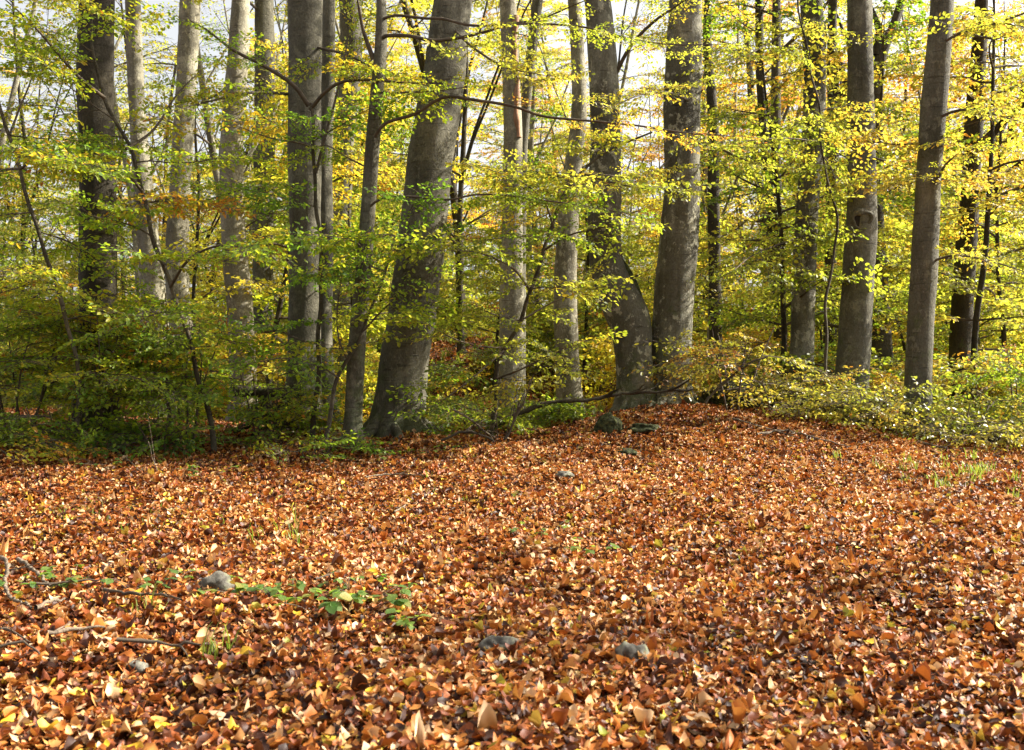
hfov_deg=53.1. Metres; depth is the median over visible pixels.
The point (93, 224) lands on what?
beech sapling
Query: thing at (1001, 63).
tall beech
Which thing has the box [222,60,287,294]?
tall beech
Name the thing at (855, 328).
beech tree
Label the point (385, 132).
slender beech
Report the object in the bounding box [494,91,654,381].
young beech
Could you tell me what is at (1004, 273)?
young beech
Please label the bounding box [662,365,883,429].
beech bush
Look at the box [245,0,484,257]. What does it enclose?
tall beech
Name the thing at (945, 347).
young beech
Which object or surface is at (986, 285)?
young beech
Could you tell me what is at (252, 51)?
tall beech
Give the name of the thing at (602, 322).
woodland bush
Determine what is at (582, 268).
young beech
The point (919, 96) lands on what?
slender beech
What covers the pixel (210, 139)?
slender beech
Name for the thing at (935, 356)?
woodland bush
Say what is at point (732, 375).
fallen branch
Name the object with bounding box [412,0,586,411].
beech tree
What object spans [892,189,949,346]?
young beech
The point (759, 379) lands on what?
beech bush
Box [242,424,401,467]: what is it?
beech bush
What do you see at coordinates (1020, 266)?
young beech
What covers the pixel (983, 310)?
young beech
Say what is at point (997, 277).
young beech
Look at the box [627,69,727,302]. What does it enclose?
tall beech
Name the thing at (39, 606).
fallen branch
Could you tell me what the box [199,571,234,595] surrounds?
stone
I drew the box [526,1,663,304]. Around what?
slender beech
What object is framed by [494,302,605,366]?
woodland bush
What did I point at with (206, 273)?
young beech
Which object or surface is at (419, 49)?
tall beech
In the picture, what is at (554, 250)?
young beech
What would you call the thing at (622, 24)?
slender beech
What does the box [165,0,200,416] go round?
beech tree
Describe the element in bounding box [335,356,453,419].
woodland bush
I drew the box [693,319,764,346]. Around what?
woodland bush
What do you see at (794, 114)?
tall beech
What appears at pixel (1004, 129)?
slender beech
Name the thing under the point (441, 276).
distant wood
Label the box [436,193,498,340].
young beech
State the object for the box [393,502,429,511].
fallen branch
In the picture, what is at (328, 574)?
fallen branch
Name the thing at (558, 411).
beech bush
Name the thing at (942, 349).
young beech
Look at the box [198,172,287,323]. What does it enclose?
young beech
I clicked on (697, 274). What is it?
young beech
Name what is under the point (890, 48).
tall beech
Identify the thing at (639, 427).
mossy boulder
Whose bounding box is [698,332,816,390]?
woodland bush
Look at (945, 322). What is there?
young beech
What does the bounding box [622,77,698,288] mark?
slender beech
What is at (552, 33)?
tall beech
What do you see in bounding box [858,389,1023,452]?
beech bush
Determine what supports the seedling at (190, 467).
on the ground at (470, 347)
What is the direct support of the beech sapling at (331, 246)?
on the ground at (470, 347)
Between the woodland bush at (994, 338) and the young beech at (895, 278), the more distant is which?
the young beech at (895, 278)
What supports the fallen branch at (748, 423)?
on the ground at (470, 347)
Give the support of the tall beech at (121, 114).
on the ground at (470, 347)
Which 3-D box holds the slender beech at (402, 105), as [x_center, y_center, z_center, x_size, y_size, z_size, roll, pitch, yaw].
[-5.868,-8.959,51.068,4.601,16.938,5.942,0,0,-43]
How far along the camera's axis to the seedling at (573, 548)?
6.45 m
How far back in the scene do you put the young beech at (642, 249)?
31.13 m
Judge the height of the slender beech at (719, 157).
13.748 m
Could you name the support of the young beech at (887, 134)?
on the ground at (470, 347)
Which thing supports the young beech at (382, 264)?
on the ground at (470, 347)
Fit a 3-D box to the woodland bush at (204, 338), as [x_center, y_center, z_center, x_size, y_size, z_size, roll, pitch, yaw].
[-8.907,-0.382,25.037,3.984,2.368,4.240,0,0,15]
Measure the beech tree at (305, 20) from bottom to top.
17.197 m
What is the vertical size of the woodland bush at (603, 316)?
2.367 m
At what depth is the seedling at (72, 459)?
10.66 m
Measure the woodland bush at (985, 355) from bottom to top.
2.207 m
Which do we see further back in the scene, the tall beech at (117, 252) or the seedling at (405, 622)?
the tall beech at (117, 252)
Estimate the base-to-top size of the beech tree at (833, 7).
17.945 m
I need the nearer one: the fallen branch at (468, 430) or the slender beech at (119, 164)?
the fallen branch at (468, 430)
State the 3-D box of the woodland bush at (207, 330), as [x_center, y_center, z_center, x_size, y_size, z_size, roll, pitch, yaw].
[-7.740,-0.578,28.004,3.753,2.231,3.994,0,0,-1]
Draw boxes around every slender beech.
[0,0,75,340]
[0,0,77,285]
[0,10,77,296]
[0,77,62,317]
[0,86,49,276]
[18,1,164,284]
[30,37,134,297]
[39,1,156,321]
[43,0,195,297]
[47,0,257,330]
[114,41,288,267]
[115,1,225,288]
[117,0,251,287]
[117,62,191,291]
[120,85,209,298]
[121,0,252,329]
[126,88,207,278]
[172,0,338,278]
[176,0,288,276]
[196,0,287,283]
[203,1,287,303]
[248,0,416,269]
[335,2,432,279]
[356,0,549,355]
[360,0,419,304]
[384,30,427,302]
[387,17,499,289]
[396,24,464,277]
[441,123,476,302]
[481,84,564,302]
[498,51,582,304]
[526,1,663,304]
[542,55,634,291]
[553,0,664,290]
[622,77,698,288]
[622,165,653,280]
[627,76,663,279]
[630,0,782,301]
[645,0,801,381]
[656,26,746,298]
[695,42,754,288]
[697,1,826,337]
[702,0,845,344]
[714,1,787,237]
[753,0,910,319]
[784,1,895,334]
[873,13,1017,301]
[883,0,953,281]
[886,60,924,283]
[894,46,988,265]
[949,29,1022,341]
[950,41,1022,332]
[960,0,1023,209]
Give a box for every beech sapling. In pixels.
[0,0,302,452]
[0,34,179,441]
[150,0,484,440]
[201,176,476,442]
[368,130,736,435]
[680,0,1013,391]
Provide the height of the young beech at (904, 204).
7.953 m
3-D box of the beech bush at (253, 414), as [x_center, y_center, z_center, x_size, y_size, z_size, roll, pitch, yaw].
[-3.178,0.307,12.638,2.582,1.263,3.004,0,0,22]
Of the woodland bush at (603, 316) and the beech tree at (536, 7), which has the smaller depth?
the beech tree at (536, 7)
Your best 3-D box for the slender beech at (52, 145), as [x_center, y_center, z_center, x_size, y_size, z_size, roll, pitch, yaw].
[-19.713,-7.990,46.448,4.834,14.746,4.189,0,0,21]
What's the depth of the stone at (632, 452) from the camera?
10.67 m
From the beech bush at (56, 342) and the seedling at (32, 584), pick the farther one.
the beech bush at (56, 342)
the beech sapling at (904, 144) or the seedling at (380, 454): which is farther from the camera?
the beech sapling at (904, 144)
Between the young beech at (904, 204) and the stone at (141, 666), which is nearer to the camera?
the stone at (141, 666)
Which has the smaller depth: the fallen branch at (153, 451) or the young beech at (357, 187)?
the fallen branch at (153, 451)
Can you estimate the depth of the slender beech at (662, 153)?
36.89 m
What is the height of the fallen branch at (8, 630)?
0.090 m
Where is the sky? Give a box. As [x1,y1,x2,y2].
[0,0,1023,351]
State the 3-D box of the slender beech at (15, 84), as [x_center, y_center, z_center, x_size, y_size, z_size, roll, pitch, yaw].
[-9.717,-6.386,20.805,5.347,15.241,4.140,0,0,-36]
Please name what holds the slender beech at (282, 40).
on the ground at (470, 347)
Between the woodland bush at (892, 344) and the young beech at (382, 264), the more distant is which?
the young beech at (382, 264)
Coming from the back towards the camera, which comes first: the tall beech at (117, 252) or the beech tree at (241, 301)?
the tall beech at (117, 252)
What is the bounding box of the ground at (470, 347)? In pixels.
[0,341,1022,749]
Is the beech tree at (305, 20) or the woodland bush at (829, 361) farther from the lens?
the woodland bush at (829, 361)
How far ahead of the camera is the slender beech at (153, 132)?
51.44 m
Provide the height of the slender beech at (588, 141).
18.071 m
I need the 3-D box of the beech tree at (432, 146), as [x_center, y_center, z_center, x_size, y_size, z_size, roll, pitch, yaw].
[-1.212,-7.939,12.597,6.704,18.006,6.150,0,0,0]
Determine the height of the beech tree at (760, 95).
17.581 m
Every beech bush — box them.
[0,285,236,440]
[0,302,201,439]
[0,405,138,467]
[52,408,276,459]
[53,287,276,443]
[129,351,365,442]
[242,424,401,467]
[415,396,547,439]
[478,390,605,427]
[622,326,877,409]
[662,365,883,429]
[692,346,829,405]
[720,369,961,442]
[767,370,972,437]
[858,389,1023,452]
[880,408,1023,450]
[883,361,1023,431]
[932,342,1023,434]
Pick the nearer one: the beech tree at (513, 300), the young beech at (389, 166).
the beech tree at (513, 300)
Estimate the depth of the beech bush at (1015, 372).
13.20 m
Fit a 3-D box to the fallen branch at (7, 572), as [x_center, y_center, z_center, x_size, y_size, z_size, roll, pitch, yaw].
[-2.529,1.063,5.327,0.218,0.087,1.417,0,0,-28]
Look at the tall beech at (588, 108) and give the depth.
62.97 m
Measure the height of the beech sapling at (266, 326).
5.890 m
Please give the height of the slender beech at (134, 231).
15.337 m
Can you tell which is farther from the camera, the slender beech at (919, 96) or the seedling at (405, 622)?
the slender beech at (919, 96)
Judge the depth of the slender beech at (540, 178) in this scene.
49.28 m
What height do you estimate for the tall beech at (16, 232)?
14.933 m
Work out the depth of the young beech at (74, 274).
24.05 m
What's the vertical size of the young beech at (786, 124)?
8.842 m
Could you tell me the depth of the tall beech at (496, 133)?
45.76 m
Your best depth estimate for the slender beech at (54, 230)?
49.33 m
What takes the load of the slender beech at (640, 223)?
on the ground at (470, 347)
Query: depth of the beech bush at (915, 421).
12.76 m
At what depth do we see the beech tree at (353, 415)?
11.97 m
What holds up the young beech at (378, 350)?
on the ground at (470, 347)
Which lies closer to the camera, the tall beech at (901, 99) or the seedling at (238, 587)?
the seedling at (238, 587)
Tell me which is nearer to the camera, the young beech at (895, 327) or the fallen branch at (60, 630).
the fallen branch at (60, 630)
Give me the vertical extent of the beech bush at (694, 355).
1.226 m
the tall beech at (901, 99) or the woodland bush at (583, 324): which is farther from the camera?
the tall beech at (901, 99)
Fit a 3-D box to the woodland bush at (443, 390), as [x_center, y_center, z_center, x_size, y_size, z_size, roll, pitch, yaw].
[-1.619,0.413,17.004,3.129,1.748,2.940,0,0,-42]
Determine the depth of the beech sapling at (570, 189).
11.89 m
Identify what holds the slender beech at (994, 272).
on the ground at (470, 347)
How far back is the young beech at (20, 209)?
26.25 m
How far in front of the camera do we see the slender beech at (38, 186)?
27.26 m
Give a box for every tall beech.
[0,0,210,263]
[0,30,77,299]
[0,130,30,304]
[27,78,131,304]
[58,181,130,299]
[155,113,219,309]
[189,10,287,315]
[190,62,275,299]
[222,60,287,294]
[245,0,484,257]
[248,1,403,268]
[275,95,285,272]
[335,0,528,337]
[358,8,453,300]
[449,0,560,287]
[458,0,589,313]
[458,0,621,308]
[481,0,621,291]
[543,80,645,300]
[619,0,788,300]
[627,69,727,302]
[632,0,904,331]
[721,84,796,288]
[730,0,843,270]
[783,0,961,246]
[837,4,922,285]
[882,0,1019,321]
[883,56,952,212]
[893,0,1013,269]
[940,1,1023,295]
[941,0,1023,307]
[982,86,1023,296]
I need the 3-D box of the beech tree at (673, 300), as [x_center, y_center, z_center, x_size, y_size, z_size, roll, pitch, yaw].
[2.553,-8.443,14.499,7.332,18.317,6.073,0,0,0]
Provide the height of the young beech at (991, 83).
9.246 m
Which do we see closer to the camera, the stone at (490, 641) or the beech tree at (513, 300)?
the stone at (490, 641)
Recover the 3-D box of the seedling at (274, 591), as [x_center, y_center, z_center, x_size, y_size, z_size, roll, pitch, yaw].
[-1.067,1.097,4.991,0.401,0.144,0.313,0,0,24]
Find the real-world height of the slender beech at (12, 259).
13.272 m
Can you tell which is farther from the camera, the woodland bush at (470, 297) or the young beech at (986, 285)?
the young beech at (986, 285)
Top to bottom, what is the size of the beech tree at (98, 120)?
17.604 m
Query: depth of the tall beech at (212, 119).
55.49 m
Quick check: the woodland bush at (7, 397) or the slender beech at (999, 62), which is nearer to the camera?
the woodland bush at (7, 397)
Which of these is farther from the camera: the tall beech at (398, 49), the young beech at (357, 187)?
the tall beech at (398, 49)
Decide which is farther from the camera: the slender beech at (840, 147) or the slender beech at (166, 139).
the slender beech at (166, 139)
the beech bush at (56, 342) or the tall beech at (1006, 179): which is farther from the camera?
the tall beech at (1006, 179)
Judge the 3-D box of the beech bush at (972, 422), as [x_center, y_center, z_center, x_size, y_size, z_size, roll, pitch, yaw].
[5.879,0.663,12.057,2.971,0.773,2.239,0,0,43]
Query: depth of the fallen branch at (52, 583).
5.30 m
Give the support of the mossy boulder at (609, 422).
on the ground at (470, 347)
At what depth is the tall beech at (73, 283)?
51.42 m
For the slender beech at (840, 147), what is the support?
on the ground at (470, 347)
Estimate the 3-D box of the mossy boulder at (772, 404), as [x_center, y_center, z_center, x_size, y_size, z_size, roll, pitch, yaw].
[3.872,0.495,13.807,0.909,0.504,0.724,0,0,0]
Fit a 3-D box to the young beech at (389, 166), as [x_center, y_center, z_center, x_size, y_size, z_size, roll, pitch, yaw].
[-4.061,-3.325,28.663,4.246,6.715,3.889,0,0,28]
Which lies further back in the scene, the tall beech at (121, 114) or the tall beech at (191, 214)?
the tall beech at (191, 214)
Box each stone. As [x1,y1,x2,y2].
[121,660,148,675]
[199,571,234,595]
[478,635,519,651]
[553,471,574,480]
[615,641,649,663]
[616,448,637,455]
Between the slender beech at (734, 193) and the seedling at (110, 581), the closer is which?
the seedling at (110, 581)
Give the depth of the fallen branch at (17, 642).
3.98 m
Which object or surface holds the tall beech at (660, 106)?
on the ground at (470, 347)
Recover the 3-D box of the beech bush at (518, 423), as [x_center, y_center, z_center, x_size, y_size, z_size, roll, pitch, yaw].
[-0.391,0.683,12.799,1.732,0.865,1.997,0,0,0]
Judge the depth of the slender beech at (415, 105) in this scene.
40.77 m
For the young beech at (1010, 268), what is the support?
on the ground at (470, 347)
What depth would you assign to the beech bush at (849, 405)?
12.29 m
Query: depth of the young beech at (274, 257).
32.60 m
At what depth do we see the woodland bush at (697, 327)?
27.98 m
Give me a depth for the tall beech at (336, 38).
35.68 m
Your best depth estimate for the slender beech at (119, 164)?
35.22 m
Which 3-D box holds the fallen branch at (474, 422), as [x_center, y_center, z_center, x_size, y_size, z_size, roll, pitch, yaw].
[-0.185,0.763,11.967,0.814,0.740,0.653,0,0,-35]
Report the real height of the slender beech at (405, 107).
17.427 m
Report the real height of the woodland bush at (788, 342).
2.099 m
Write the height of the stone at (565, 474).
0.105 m
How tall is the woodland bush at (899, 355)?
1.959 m
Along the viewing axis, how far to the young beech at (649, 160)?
35.43 m
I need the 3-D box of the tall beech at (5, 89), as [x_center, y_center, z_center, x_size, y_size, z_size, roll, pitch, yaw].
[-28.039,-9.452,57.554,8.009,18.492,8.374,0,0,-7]
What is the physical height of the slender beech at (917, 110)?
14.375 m
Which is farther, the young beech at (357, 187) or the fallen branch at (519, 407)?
the young beech at (357, 187)
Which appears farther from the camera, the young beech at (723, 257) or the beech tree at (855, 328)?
the young beech at (723, 257)
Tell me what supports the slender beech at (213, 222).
on the ground at (470, 347)
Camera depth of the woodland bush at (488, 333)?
30.67 m
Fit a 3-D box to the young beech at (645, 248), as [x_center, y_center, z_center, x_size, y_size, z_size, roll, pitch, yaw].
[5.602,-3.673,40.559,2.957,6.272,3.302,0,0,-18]
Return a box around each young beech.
[0,125,130,354]
[0,138,74,392]
[3,104,165,373]
[144,32,438,406]
[152,160,281,339]
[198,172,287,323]
[212,58,398,357]
[245,102,399,358]
[260,125,457,413]
[273,195,288,319]
[354,106,450,353]
[354,133,443,349]
[355,153,397,349]
[433,217,471,340]
[435,148,554,391]
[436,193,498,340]
[436,223,477,340]
[463,185,534,336]
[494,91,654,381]
[536,250,589,332]
[537,199,595,308]
[577,170,657,345]
[581,147,663,309]
[594,58,783,382]
[624,207,660,302]
[634,175,788,368]
[693,0,940,400]
[694,180,756,312]
[699,82,838,352]
[710,0,1001,397]
[738,167,845,339]
[754,214,887,384]
[757,136,905,370]
[761,78,914,342]
[816,202,948,351]
[830,0,1023,417]
[837,216,949,364]
[887,152,1004,351]
[889,3,1023,396]
[889,215,908,350]
[890,194,998,357]
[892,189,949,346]
[893,100,1023,373]
[933,247,1000,373]
[938,212,1010,345]
[979,189,1023,345]
[980,233,1023,345]
[991,186,1023,388]
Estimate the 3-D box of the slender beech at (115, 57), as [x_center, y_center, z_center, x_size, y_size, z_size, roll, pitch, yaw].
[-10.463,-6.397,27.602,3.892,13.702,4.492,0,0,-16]
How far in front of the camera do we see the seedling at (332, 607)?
4.92 m
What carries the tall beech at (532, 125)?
on the ground at (470, 347)
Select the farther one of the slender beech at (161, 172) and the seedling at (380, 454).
the slender beech at (161, 172)
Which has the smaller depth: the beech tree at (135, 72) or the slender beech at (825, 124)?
the beech tree at (135, 72)
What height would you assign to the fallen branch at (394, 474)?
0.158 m
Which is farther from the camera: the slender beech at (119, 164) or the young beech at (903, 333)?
the slender beech at (119, 164)
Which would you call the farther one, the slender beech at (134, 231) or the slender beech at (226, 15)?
the slender beech at (226, 15)
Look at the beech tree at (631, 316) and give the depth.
13.81 m
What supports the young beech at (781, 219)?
on the ground at (470, 347)
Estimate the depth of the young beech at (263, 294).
17.13 m
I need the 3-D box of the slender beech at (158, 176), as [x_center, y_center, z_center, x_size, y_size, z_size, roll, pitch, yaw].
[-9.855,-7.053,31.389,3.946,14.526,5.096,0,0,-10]
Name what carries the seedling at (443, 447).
on the ground at (470, 347)
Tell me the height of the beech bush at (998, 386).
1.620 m
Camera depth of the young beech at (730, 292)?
23.10 m
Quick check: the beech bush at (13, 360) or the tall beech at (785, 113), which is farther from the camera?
the tall beech at (785, 113)
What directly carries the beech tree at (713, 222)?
on the ground at (470, 347)
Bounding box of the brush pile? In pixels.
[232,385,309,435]
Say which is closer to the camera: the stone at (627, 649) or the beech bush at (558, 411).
the stone at (627, 649)
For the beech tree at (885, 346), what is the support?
on the ground at (470, 347)
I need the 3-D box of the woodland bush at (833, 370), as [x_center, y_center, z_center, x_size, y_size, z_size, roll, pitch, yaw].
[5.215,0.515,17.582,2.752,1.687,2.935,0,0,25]
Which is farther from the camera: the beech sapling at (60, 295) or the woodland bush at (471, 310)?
the woodland bush at (471, 310)
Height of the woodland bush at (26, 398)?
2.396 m
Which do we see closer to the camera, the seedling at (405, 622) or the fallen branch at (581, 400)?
the seedling at (405, 622)
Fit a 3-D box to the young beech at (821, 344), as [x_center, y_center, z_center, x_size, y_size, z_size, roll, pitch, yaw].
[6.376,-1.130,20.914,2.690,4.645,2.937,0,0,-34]
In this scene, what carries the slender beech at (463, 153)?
on the ground at (470, 347)
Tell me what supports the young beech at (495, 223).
on the ground at (470, 347)
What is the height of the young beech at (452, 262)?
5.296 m
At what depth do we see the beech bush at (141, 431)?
11.63 m
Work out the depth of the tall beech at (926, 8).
39.55 m
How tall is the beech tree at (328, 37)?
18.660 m
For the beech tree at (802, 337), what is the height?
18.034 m
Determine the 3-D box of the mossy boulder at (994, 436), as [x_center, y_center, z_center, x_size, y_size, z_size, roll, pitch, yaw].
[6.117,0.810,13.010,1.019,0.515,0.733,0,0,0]
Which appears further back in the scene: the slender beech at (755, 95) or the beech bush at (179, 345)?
the slender beech at (755, 95)
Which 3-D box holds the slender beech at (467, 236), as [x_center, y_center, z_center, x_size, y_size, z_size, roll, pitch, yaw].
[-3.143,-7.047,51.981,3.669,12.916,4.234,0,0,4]
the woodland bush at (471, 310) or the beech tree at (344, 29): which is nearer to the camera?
the beech tree at (344, 29)
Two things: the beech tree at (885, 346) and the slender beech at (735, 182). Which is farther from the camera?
the slender beech at (735, 182)
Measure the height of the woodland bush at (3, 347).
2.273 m
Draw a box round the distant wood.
[0,210,1014,351]
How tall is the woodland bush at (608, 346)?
2.292 m
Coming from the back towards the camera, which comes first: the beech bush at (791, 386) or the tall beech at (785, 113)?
the tall beech at (785, 113)
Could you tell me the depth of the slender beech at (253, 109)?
39.78 m
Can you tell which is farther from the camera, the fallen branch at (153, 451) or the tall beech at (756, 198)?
the tall beech at (756, 198)
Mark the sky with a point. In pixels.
(618, 7)
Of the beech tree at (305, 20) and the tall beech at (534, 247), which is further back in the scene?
the tall beech at (534, 247)
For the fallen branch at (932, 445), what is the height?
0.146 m
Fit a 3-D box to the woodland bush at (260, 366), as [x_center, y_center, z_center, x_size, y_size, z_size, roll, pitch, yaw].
[-4.615,0.242,19.504,3.538,2.034,3.318,0,0,-37]
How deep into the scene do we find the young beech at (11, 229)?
21.47 m
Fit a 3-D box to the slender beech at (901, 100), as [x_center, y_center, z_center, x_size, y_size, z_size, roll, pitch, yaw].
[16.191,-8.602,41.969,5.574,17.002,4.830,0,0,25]
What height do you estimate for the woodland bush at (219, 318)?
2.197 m
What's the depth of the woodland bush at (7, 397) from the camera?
23.41 m
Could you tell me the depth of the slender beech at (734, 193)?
26.12 m
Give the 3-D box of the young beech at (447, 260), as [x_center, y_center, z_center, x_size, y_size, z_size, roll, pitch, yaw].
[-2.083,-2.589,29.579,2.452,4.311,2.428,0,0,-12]
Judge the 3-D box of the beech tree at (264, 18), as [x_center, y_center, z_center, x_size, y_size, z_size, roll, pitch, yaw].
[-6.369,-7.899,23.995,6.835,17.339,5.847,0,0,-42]
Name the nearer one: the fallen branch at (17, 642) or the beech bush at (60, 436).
the fallen branch at (17, 642)
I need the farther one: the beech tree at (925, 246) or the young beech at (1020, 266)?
the young beech at (1020, 266)
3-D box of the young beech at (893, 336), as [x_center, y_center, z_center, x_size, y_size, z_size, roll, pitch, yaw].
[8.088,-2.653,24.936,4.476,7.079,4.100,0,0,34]
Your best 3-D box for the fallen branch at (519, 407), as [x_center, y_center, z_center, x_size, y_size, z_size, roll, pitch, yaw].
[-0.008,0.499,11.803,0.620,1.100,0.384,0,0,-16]
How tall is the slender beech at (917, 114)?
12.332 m
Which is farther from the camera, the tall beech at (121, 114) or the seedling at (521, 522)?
the tall beech at (121, 114)
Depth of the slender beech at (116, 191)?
42.18 m
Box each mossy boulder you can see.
[593,411,622,435]
[622,423,659,432]
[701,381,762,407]
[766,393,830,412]
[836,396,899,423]
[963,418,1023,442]
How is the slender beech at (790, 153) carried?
on the ground at (470, 347)
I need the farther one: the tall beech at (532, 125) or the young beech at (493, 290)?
the tall beech at (532, 125)
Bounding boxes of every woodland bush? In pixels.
[0,302,186,416]
[0,341,75,407]
[1,335,73,400]
[74,323,228,394]
[183,333,367,418]
[195,312,227,366]
[197,318,228,369]
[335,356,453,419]
[363,350,499,423]
[370,300,498,350]
[375,262,498,343]
[432,317,495,341]
[481,304,615,395]
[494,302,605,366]
[540,333,760,412]
[578,301,652,362]
[651,307,750,375]
[693,301,760,348]
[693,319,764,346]
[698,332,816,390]
[740,331,821,381]
[752,358,896,399]
[762,350,901,401]
[815,330,905,387]
[815,341,941,401]
[897,344,1023,416]
[933,333,1023,397]
[933,341,1023,397]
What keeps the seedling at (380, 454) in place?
on the ground at (470, 347)
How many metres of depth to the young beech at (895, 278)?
33.12 m
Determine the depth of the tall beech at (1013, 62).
40.28 m
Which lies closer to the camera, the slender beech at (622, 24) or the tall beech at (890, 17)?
the slender beech at (622, 24)
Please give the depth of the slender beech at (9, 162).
52.21 m
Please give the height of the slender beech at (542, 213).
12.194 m
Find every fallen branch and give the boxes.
[0,555,42,608]
[0,627,30,642]
[0,640,39,654]
[16,557,51,586]
[33,597,65,609]
[36,579,101,584]
[46,622,104,634]
[103,588,182,600]
[115,451,138,469]
[116,637,200,655]
[148,419,157,470]
[314,572,333,579]
[365,463,423,477]
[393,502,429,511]
[440,419,496,441]
[453,409,499,439]
[488,379,692,432]
[495,371,532,440]
[704,347,767,403]
[732,418,799,438]
[756,428,848,446]
[918,441,1022,462]
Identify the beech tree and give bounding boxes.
[69,0,120,435]
[125,0,177,417]
[126,0,452,432]
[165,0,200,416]
[178,0,285,399]
[219,0,258,422]
[284,0,760,442]
[306,0,594,441]
[321,0,342,424]
[332,0,362,406]
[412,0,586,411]
[488,0,718,411]
[498,0,523,416]
[521,0,542,408]
[546,0,807,407]
[643,0,882,386]
[702,0,904,362]
[703,0,722,380]
[755,0,787,340]
[823,0,846,355]
[834,0,1023,399]
[870,0,903,397]
[877,0,1023,433]
[948,0,1023,432]
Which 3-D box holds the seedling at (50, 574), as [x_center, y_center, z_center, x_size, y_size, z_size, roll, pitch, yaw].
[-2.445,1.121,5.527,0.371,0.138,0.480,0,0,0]
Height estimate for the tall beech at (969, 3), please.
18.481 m
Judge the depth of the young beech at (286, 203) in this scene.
23.13 m
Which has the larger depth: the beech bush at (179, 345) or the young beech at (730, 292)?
the young beech at (730, 292)
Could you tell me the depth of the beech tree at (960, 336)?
17.85 m
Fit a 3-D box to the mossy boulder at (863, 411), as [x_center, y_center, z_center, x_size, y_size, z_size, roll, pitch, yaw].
[4.685,0.564,13.453,0.895,0.569,0.731,0,0,-31]
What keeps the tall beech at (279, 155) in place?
on the ground at (470, 347)
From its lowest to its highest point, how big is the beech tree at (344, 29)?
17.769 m
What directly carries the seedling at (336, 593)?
on the ground at (470, 347)
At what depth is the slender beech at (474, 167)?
34.57 m
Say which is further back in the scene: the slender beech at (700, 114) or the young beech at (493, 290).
the slender beech at (700, 114)
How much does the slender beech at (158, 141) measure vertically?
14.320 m
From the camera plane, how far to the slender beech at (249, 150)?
27.33 m
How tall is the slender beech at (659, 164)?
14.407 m
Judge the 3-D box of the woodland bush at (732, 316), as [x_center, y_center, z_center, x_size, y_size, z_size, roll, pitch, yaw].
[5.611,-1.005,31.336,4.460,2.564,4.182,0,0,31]
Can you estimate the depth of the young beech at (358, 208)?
20.43 m
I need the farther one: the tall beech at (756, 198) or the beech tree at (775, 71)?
the tall beech at (756, 198)
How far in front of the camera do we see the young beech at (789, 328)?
31.76 m
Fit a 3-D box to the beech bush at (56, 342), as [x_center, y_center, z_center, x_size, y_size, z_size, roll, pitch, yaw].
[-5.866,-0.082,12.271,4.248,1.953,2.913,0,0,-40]
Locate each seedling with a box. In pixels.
[0,574,85,593]
[16,564,97,587]
[57,453,167,467]
[100,568,195,591]
[162,465,237,476]
[197,575,305,595]
[246,579,327,610]
[274,584,410,620]
[318,570,416,598]
[369,449,425,459]
[385,608,431,632]
[420,442,459,452]
[508,520,569,536]
[564,537,619,556]

